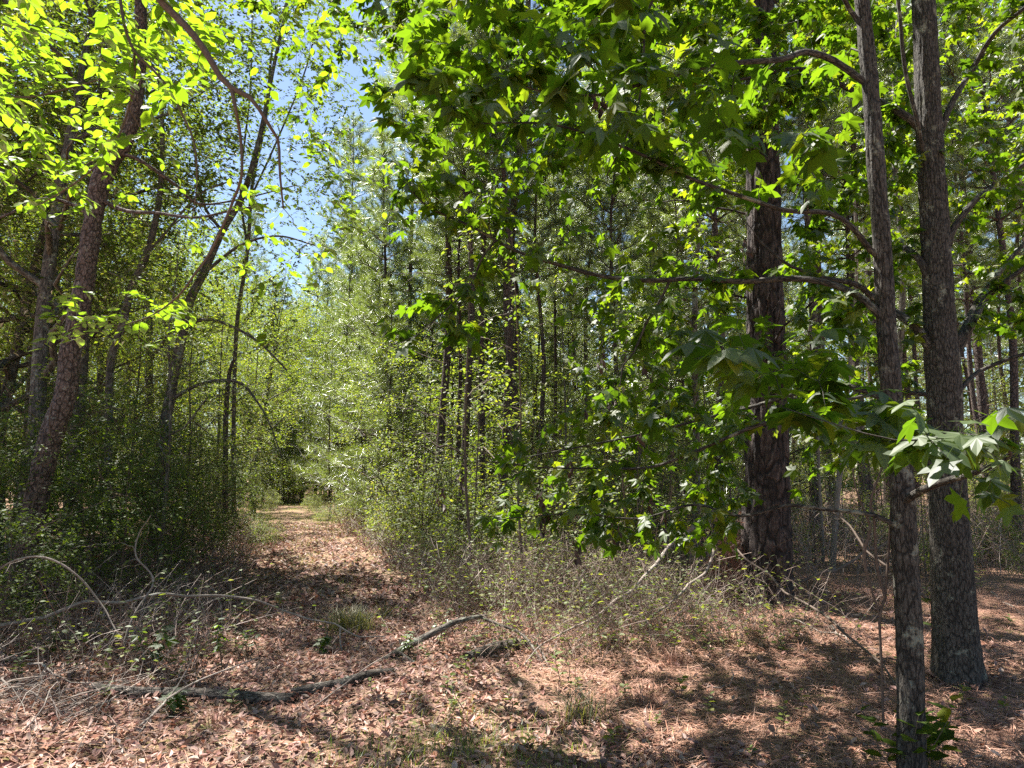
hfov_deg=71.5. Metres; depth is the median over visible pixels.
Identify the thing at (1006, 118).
pine tree
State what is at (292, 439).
young pine tree
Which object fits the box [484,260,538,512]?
pine tree
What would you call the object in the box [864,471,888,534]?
sapling
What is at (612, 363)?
distant woods
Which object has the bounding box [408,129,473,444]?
pine tree
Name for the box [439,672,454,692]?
seedling
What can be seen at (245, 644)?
seedling
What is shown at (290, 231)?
sky
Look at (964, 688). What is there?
seedling
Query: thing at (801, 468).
understory tree
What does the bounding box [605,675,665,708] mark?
grass tussock
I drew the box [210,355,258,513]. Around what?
broken snag
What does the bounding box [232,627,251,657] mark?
seedling
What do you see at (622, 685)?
seedling
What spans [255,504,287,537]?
shrub
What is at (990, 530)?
shrub
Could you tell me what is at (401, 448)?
sapling
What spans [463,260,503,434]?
pine tree
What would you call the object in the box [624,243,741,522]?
young pine tree
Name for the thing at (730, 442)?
understory tree
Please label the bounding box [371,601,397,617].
grass tussock
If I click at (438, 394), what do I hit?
sapling
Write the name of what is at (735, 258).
young pine tree
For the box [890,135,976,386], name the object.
pine tree
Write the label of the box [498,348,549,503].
young pine tree
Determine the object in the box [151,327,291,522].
understory tree
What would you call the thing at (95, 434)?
understory tree
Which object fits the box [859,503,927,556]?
shrub
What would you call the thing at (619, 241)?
pine tree
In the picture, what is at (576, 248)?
pine tree
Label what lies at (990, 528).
shrub
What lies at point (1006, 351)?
pine tree
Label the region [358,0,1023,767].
sweetgum tree
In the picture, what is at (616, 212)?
pine tree
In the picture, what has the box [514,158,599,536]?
pine tree
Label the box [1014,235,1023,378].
pine tree
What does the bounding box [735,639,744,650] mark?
seedling
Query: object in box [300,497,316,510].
shrub
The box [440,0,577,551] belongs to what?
pine tree
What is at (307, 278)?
pine tree
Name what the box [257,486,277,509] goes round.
shrub
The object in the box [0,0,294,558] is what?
broadleaf tree
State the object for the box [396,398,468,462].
understory tree
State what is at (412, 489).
shrub
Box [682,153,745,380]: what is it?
pine tree
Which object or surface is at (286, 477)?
shrub
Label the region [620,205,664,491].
pine tree
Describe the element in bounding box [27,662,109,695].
dead stick
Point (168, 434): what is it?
understory tree
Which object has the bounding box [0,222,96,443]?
broadleaf tree
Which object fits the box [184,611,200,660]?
seedling
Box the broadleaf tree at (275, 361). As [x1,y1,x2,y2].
[210,268,336,513]
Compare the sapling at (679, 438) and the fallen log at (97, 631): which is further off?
the sapling at (679, 438)
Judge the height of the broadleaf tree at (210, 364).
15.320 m
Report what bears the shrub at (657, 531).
on the ground at (992, 579)
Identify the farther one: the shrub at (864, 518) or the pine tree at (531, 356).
the pine tree at (531, 356)
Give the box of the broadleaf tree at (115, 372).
[0,106,183,439]
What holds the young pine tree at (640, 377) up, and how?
on the ground at (992, 579)
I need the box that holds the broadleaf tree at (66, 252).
[0,14,189,552]
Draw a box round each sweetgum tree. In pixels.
[163,0,1023,690]
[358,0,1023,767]
[574,1,746,570]
[787,0,1023,391]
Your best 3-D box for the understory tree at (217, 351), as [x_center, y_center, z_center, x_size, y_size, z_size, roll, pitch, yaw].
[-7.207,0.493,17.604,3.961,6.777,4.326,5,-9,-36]
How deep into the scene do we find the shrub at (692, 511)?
13.73 m
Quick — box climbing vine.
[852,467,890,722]
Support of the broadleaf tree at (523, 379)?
on the ground at (992, 579)
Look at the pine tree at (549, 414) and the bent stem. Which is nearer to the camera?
the bent stem
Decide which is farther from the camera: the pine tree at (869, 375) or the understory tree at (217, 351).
the pine tree at (869, 375)
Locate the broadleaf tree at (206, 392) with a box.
[154,323,240,486]
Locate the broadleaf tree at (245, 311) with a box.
[198,243,303,496]
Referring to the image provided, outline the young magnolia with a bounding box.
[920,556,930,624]
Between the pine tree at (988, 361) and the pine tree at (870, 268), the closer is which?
the pine tree at (870, 268)
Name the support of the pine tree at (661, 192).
on the ground at (992, 579)
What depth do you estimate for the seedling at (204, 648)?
6.21 m
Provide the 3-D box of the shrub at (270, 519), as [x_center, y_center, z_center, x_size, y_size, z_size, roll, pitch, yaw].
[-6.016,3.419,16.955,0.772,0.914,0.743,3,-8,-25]
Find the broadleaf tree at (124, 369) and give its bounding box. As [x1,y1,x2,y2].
[54,266,167,462]
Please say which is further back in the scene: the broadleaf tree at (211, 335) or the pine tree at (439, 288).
the broadleaf tree at (211, 335)
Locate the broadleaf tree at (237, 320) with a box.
[210,0,372,518]
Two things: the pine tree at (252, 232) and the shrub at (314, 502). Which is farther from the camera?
the pine tree at (252, 232)
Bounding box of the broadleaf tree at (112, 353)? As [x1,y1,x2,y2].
[0,0,226,532]
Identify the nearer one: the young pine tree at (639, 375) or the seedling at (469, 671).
the seedling at (469, 671)
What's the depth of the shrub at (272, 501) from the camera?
30.37 m
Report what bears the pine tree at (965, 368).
on the ground at (992, 579)
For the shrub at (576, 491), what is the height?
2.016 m
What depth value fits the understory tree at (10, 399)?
11.48 m
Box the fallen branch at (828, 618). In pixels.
[737,549,895,685]
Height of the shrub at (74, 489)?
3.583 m
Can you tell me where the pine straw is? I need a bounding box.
[0,521,1023,767]
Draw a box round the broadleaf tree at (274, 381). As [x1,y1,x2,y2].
[237,343,308,443]
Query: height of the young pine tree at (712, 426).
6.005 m
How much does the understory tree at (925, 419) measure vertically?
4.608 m
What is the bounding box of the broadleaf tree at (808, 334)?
[783,223,873,492]
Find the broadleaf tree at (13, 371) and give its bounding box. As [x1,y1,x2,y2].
[0,0,237,429]
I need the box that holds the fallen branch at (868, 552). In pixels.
[832,512,930,603]
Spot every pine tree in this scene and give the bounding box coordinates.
[6,412,18,501]
[97,355,143,489]
[116,296,229,521]
[205,288,242,422]
[214,199,274,450]
[216,272,303,500]
[244,292,321,497]
[250,336,322,495]
[257,413,295,503]
[262,386,316,500]
[264,276,353,501]
[275,239,393,511]
[284,423,318,503]
[288,128,463,515]
[288,232,399,503]
[290,229,341,497]
[302,210,409,502]
[303,368,335,497]
[307,110,392,490]
[308,282,377,486]
[314,206,376,344]
[317,203,373,500]
[320,347,392,490]
[322,270,435,517]
[337,322,375,490]
[348,0,477,496]
[348,271,392,491]
[349,0,525,528]
[349,185,416,479]
[351,320,423,482]
[358,263,400,486]
[365,305,433,473]
[384,3,539,542]
[391,236,424,397]
[392,220,434,361]
[397,197,463,486]
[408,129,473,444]
[409,121,502,490]
[414,173,487,492]
[416,315,509,496]
[417,231,474,491]
[418,368,447,486]
[427,4,539,515]
[428,348,507,495]
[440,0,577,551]
[441,270,476,424]
[445,0,599,541]
[452,198,522,508]
[453,230,494,486]
[453,359,495,461]
[460,130,558,392]
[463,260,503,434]
[464,183,527,467]
[472,221,521,509]
[480,80,598,547]
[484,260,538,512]
[486,387,532,495]
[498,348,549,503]
[502,195,562,471]
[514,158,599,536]
[514,210,569,496]
[523,305,580,493]
[525,112,614,506]
[534,269,577,438]
[537,114,601,455]
[543,152,602,488]
[543,379,580,508]
[545,60,665,525]
[545,246,596,438]
[547,77,641,449]
[552,251,672,515]
[564,295,599,419]
[567,349,637,529]
[572,5,740,519]
[572,106,634,377]
[573,21,671,427]
[581,8,704,447]
[600,179,657,360]
[607,319,627,387]
[608,321,658,490]
[609,360,668,528]
[615,158,691,536]
[616,0,958,605]
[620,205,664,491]
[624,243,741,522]
[626,181,705,495]
[627,372,682,526]
[629,130,720,529]
[633,72,718,438]
[634,0,783,547]
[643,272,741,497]
[660,7,746,430]
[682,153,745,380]
[682,177,867,519]
[686,0,798,294]
[699,381,744,496]
[703,156,742,348]
[712,0,873,541]
[717,185,800,341]
[728,326,807,517]
[731,2,863,525]
[746,132,825,497]
[775,7,912,528]
[777,0,946,528]
[782,237,824,486]
[786,282,805,397]
[802,300,839,392]
[822,125,919,500]
[823,2,913,401]
[824,7,920,526]
[829,255,874,401]
[834,204,908,470]
[837,4,953,507]
[838,3,917,309]
[856,59,961,498]
[878,0,1023,540]
[882,0,1023,515]
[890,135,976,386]
[896,205,959,412]
[898,6,1023,524]
[905,303,963,403]
[909,68,1020,413]
[921,104,995,492]
[939,0,1023,365]
[954,234,1006,368]
[956,121,1023,495]
[962,350,968,413]
[965,7,1023,344]
[971,278,1021,493]
[971,281,1016,410]
[974,19,1023,313]
[988,232,1023,441]
[1001,239,1023,382]
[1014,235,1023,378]
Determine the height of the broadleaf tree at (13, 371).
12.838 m
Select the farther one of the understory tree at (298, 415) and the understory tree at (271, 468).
the understory tree at (298, 415)
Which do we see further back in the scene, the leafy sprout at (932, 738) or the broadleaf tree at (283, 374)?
the broadleaf tree at (283, 374)
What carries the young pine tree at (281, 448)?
on the ground at (992, 579)
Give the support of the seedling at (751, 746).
on the ground at (992, 579)
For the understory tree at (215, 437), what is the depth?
26.00 m
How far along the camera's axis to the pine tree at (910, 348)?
45.20 m
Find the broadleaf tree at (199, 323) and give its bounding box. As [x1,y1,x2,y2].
[94,227,235,501]
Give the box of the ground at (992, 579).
[0,477,1023,767]
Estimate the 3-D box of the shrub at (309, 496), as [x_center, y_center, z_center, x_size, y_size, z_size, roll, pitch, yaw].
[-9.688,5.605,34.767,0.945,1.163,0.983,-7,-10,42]
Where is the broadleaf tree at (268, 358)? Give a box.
[226,298,313,496]
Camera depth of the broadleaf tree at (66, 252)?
14.90 m
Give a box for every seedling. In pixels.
[10,651,28,681]
[40,635,58,657]
[61,621,92,672]
[99,680,113,701]
[109,627,119,649]
[128,624,179,671]
[156,686,194,713]
[171,575,191,617]
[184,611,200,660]
[197,636,212,659]
[212,618,228,662]
[213,608,229,623]
[226,688,240,709]
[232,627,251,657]
[236,595,253,629]
[239,630,253,652]
[240,578,245,610]
[249,625,262,655]
[312,635,332,653]
[368,677,374,693]
[397,631,414,654]
[431,608,452,646]
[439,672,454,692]
[443,699,456,735]
[447,696,457,707]
[450,681,464,714]
[453,655,463,667]
[462,654,469,682]
[465,659,475,685]
[502,687,519,707]
[519,730,536,750]
[526,653,535,675]
[544,651,566,683]
[560,649,574,686]
[568,677,582,686]
[591,620,605,646]
[602,725,622,744]
[620,683,631,695]
[651,711,660,727]
[670,624,680,655]
[675,675,688,694]
[702,631,713,658]
[702,691,716,717]
[718,633,725,655]
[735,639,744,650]
[746,744,756,754]
[775,700,788,728]
[796,688,808,720]
[953,684,970,700]
[974,567,985,596]
[998,696,1010,715]
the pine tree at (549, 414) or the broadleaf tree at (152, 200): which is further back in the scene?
the pine tree at (549, 414)
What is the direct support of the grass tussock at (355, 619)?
on the path
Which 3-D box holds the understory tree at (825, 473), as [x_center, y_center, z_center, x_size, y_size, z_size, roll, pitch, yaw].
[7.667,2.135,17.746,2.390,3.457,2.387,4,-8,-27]
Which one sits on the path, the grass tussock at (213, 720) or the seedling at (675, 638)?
the grass tussock at (213, 720)
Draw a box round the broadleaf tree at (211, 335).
[95,235,234,453]
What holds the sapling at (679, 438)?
on the ground at (992, 579)
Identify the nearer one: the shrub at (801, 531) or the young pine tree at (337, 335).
the shrub at (801, 531)
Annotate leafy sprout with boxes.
[853,705,959,767]
[926,694,965,767]
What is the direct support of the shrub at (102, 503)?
on the ground at (992, 579)
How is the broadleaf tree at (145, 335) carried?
on the ground at (992, 579)
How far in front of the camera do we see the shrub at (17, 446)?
8.70 m
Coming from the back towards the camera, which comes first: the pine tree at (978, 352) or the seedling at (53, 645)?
the pine tree at (978, 352)
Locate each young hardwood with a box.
[795,200,900,569]
[817,436,824,565]
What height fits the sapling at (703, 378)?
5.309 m
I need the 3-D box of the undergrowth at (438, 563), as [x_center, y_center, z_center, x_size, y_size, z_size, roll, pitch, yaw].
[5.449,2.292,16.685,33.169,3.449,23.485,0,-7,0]
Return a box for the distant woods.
[0,235,1023,492]
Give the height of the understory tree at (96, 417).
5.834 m
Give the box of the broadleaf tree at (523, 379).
[489,336,557,448]
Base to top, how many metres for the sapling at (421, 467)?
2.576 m
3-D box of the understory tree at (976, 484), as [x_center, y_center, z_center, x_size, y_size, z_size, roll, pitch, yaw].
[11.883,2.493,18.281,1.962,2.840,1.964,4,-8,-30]
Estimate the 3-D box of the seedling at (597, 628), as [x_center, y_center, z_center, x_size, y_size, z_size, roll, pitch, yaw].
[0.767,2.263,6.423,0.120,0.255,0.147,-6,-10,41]
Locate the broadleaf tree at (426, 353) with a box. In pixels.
[413,315,490,429]
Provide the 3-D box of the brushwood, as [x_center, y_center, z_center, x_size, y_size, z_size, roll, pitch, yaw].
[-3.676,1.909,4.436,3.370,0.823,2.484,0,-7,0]
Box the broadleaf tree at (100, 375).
[0,114,199,509]
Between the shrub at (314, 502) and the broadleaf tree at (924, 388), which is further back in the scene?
the broadleaf tree at (924, 388)
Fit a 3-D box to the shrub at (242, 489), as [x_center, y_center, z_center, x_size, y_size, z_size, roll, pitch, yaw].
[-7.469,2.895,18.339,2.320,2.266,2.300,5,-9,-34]
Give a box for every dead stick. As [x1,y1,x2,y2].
[0,677,74,714]
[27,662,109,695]
[713,669,741,688]
[786,618,878,650]
[827,625,857,645]
[990,591,1023,614]
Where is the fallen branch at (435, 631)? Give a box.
[370,599,545,668]
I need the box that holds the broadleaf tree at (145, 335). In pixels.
[86,207,206,462]
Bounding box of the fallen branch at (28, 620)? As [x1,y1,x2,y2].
[0,569,401,650]
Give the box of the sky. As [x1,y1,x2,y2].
[0,0,1023,476]
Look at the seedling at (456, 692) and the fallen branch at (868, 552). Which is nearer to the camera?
the seedling at (456, 692)
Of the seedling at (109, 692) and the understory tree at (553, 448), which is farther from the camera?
the understory tree at (553, 448)
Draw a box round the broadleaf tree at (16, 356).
[0,2,172,550]
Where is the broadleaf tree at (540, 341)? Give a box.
[521,305,582,405]
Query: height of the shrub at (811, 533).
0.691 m
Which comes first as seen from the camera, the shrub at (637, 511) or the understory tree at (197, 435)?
the shrub at (637, 511)
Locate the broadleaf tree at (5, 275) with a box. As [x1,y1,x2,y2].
[0,151,39,353]
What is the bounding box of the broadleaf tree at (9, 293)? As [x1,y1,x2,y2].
[0,191,36,355]
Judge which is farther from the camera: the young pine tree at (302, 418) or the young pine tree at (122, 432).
the young pine tree at (302, 418)
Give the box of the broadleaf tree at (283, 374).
[251,319,329,495]
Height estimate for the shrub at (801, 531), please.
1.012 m
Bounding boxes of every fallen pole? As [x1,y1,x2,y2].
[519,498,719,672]
[649,500,733,616]
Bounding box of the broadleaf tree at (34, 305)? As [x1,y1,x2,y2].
[0,174,130,380]
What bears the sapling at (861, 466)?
on the ground at (992, 579)
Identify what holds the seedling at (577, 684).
on the ground at (992, 579)
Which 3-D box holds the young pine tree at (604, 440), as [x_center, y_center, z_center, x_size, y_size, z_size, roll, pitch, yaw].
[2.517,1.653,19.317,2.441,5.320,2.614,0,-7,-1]
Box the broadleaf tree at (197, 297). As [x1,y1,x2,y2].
[6,22,261,518]
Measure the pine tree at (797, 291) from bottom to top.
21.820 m
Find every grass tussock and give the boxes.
[199,701,236,727]
[267,586,291,603]
[311,602,391,636]
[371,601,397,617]
[536,677,626,733]
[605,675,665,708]
[639,640,706,671]
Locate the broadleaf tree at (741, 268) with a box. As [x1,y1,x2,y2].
[658,211,801,481]
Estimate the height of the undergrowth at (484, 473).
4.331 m
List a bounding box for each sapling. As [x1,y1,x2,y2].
[370,343,432,538]
[386,428,416,474]
[412,214,527,592]
[412,450,432,493]
[418,359,479,556]
[421,462,450,514]
[434,307,521,584]
[460,229,573,584]
[467,394,501,509]
[483,421,515,507]
[504,372,554,537]
[544,365,577,501]
[550,427,596,548]
[554,416,582,533]
[569,398,599,518]
[576,373,629,552]
[585,306,660,573]
[639,311,708,564]
[641,441,667,524]
[646,320,708,568]
[658,286,739,554]
[698,314,743,511]
[718,439,743,541]
[789,397,838,562]
[796,433,853,538]
[840,456,885,564]
[848,353,876,516]
[857,466,886,513]
[859,453,889,533]
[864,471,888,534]
[910,373,926,416]
[914,469,928,581]
[917,406,926,525]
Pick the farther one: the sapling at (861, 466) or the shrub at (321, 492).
the shrub at (321, 492)
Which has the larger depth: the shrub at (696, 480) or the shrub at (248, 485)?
the shrub at (248, 485)
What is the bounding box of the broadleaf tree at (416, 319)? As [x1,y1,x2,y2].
[361,259,445,447]
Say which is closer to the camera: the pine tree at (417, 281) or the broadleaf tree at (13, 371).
the broadleaf tree at (13, 371)
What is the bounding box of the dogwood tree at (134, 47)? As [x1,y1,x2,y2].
[0,0,412,352]
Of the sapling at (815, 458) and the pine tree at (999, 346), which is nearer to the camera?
the sapling at (815, 458)
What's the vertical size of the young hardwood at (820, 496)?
3.415 m
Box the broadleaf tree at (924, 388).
[904,350,968,425]
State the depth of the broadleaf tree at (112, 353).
12.26 m
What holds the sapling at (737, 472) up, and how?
on the ground at (992, 579)
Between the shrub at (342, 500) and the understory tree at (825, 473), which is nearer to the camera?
the understory tree at (825, 473)
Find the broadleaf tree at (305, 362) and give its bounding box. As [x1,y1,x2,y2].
[268,298,343,497]
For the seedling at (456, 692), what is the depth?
4.72 m
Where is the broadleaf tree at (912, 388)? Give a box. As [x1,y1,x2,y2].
[865,346,962,434]
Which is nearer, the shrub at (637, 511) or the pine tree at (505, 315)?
the shrub at (637, 511)
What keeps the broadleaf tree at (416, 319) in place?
on the ground at (992, 579)
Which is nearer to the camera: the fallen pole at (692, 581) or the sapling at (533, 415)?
the fallen pole at (692, 581)
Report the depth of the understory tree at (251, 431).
50.19 m
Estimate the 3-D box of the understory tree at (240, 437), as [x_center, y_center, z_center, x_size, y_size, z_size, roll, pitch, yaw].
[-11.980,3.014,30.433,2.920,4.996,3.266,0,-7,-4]
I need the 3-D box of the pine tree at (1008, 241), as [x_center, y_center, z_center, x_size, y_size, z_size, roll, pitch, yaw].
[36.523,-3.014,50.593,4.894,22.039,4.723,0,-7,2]
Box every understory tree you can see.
[0,311,47,466]
[0,343,19,479]
[3,342,100,485]
[8,375,98,502]
[13,223,293,590]
[15,358,130,474]
[20,386,132,506]
[47,257,225,528]
[84,368,143,467]
[86,440,148,495]
[99,302,275,535]
[113,374,216,493]
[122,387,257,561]
[132,267,300,530]
[148,387,246,528]
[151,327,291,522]
[173,409,246,493]
[200,388,272,522]
[203,404,267,491]
[207,425,266,492]
[212,415,274,505]
[221,389,290,462]
[238,371,313,456]
[257,370,319,492]
[263,423,310,501]
[270,330,376,520]
[323,340,452,507]
[335,364,433,487]
[353,317,489,509]
[376,399,435,467]
[388,384,438,466]
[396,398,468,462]
[411,346,545,510]
[468,400,571,503]
[474,278,654,555]
[486,357,571,496]
[492,294,623,487]
[522,431,579,507]
[534,409,623,536]
[537,356,600,481]
[553,385,629,512]
[554,331,711,540]
[563,316,715,559]
[631,413,712,494]
[661,379,743,485]
[675,349,744,492]
[789,438,847,492]
[789,439,824,503]
[790,439,869,528]
[796,446,857,506]
[802,417,856,506]
[844,386,927,493]
[914,396,974,478]
[962,347,1023,493]
[963,350,1023,467]
[964,376,1023,476]
[964,395,1022,476]
[964,428,1009,510]
[967,452,1023,517]
[982,431,1023,516]
[987,342,1023,447]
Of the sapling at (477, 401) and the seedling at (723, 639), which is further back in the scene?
the sapling at (477, 401)
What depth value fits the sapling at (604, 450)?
10.19 m
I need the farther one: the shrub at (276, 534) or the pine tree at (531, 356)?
the pine tree at (531, 356)
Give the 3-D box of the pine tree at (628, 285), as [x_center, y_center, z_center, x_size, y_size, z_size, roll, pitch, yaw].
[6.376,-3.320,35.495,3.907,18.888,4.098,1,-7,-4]
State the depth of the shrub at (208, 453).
12.27 m
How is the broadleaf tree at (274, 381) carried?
on the ground at (992, 579)
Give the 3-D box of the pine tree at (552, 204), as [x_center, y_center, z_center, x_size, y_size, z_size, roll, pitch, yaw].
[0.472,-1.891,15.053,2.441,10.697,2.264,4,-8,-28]
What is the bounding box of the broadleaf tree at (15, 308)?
[0,128,85,412]
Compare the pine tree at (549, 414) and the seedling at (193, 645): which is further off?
the pine tree at (549, 414)
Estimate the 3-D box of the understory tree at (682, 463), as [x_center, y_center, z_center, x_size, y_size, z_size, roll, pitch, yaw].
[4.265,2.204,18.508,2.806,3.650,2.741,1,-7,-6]
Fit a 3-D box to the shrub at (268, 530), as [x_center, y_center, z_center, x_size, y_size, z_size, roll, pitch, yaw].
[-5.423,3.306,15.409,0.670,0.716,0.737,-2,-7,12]
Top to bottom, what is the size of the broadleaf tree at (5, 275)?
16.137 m
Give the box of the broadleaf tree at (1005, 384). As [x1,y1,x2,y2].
[963,338,1023,485]
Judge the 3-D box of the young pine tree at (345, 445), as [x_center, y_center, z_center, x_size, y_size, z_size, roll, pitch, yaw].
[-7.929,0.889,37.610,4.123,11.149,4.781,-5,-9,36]
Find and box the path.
[178,494,632,767]
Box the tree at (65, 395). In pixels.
[0,0,295,617]
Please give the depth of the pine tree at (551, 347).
23.89 m
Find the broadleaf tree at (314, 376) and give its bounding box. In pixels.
[276,315,342,497]
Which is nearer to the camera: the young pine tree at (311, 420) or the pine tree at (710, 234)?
the pine tree at (710, 234)
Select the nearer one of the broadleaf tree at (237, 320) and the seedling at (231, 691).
the seedling at (231, 691)
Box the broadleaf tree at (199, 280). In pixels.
[148,0,347,551]
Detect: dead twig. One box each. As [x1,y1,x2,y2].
[77,515,170,645]
[120,646,258,726]
[290,645,400,728]
[536,643,569,679]
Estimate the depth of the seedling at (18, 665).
5.06 m
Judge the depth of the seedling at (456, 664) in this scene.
5.81 m
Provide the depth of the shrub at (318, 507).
25.81 m
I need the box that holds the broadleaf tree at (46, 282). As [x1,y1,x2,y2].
[0,0,285,577]
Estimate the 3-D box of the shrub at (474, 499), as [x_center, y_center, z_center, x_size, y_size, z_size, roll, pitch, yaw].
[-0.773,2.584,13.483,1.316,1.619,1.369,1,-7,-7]
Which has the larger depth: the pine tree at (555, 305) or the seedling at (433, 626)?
the pine tree at (555, 305)
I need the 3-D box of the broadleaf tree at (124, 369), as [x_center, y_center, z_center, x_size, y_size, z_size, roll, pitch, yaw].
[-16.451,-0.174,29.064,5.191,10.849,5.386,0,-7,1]
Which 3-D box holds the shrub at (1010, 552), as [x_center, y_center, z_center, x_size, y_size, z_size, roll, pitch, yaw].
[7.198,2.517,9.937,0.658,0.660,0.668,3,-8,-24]
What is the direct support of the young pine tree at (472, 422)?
on the ground at (992, 579)
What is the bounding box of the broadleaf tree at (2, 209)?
[0,0,98,259]
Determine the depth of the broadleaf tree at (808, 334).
48.24 m
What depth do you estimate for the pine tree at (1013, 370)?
16.56 m
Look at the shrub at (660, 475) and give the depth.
12.50 m
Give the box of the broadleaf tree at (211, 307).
[154,248,245,476]
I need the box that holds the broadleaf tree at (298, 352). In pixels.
[264,305,329,493]
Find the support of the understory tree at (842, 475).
on the ground at (992, 579)
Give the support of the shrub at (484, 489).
on the ground at (992, 579)
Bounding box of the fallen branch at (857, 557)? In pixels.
[685,540,887,597]
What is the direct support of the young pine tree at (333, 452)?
on the ground at (992, 579)
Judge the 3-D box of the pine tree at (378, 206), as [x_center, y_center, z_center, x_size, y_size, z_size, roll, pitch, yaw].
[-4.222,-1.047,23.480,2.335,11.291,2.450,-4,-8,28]
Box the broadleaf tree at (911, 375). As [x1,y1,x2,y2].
[865,325,925,418]
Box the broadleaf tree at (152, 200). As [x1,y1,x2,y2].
[0,0,212,531]
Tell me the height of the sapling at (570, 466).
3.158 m
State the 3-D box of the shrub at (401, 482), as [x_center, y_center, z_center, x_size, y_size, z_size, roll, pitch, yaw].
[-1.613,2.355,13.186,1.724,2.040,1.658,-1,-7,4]
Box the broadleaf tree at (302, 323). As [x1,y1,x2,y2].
[211,264,330,501]
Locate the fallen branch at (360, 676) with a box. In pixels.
[290,668,395,694]
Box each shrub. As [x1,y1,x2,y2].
[0,369,153,549]
[0,370,117,561]
[0,373,171,593]
[0,378,193,577]
[0,403,146,618]
[0,406,57,574]
[0,498,99,649]
[6,389,156,542]
[19,379,215,562]
[41,447,220,604]
[60,416,245,588]
[89,436,247,571]
[121,423,264,559]
[147,445,269,550]
[177,452,261,535]
[184,454,269,532]
[198,459,263,526]
[231,508,267,538]
[242,520,277,545]
[245,509,276,541]
[246,445,295,499]
[249,512,271,530]
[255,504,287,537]
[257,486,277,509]
[258,459,303,504]
[259,521,286,543]
[262,491,281,511]
[265,495,283,509]
[267,448,313,502]
[268,471,308,503]
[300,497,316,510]
[304,488,324,506]
[304,490,322,511]
[305,487,323,506]
[307,499,327,518]
[313,502,343,530]
[313,505,339,525]
[322,484,351,511]
[329,484,363,521]
[331,490,358,509]
[336,478,383,528]
[360,463,454,543]
[360,469,409,512]
[361,436,480,559]
[362,492,424,549]
[365,485,404,528]
[374,456,460,548]
[375,501,422,535]
[379,452,471,554]
[381,468,431,506]
[382,449,479,535]
[382,516,419,554]
[392,485,483,568]
[407,495,519,575]
[424,449,496,496]
[424,476,545,575]
[440,477,495,528]
[442,429,561,547]
[444,438,534,509]
[456,479,536,570]
[466,508,516,556]
[487,466,562,544]
[498,454,640,564]
[503,465,621,563]
[561,427,704,600]
[569,495,637,553]
[573,447,678,553]
[613,441,729,567]
[651,513,673,542]
[663,486,736,543]
[791,510,820,562]
[795,519,826,545]
[825,502,862,535]
[840,496,889,550]
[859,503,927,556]
[872,495,923,531]
[919,526,983,570]
[919,538,929,574]
[969,494,995,524]
[970,508,1021,561]
[971,517,1023,565]
[972,519,1005,545]
[996,507,1023,551]
[997,540,1023,576]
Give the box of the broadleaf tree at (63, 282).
[1,188,143,395]
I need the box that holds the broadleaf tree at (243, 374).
[209,307,282,481]
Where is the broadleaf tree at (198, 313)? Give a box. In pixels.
[95,197,258,423]
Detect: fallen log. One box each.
[34,626,175,643]
[88,683,296,704]
[463,639,530,661]
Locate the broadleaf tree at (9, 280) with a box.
[0,177,29,349]
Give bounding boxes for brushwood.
[0,618,209,758]
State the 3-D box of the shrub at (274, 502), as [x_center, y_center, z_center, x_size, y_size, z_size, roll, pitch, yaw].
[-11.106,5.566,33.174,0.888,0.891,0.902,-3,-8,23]
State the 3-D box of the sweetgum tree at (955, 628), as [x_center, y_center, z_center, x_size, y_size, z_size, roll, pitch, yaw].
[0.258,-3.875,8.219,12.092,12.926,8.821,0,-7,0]
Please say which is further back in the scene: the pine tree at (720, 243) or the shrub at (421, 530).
the pine tree at (720, 243)
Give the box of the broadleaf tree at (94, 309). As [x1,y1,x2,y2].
[55,202,155,392]
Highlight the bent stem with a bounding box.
[0,556,153,669]
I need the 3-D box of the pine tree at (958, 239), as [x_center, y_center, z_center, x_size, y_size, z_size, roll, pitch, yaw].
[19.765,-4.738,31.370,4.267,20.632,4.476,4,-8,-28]
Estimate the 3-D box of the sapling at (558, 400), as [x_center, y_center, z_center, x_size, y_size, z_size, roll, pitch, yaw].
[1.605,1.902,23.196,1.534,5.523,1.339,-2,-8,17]
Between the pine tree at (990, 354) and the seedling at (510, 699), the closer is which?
the seedling at (510, 699)
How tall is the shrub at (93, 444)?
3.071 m
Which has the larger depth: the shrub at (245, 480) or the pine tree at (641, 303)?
the pine tree at (641, 303)
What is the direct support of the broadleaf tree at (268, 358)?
on the ground at (992, 579)
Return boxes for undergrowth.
[0,404,1023,678]
[0,510,298,687]
[322,350,743,576]
[616,475,1023,578]
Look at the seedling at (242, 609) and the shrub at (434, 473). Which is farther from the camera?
the shrub at (434, 473)
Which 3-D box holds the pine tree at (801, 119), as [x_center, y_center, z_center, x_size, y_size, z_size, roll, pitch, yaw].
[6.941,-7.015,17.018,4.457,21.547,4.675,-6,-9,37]
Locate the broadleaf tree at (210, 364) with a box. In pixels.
[153,288,246,450]
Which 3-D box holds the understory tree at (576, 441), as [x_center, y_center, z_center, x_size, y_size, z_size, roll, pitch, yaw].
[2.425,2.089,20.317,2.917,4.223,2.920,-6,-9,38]

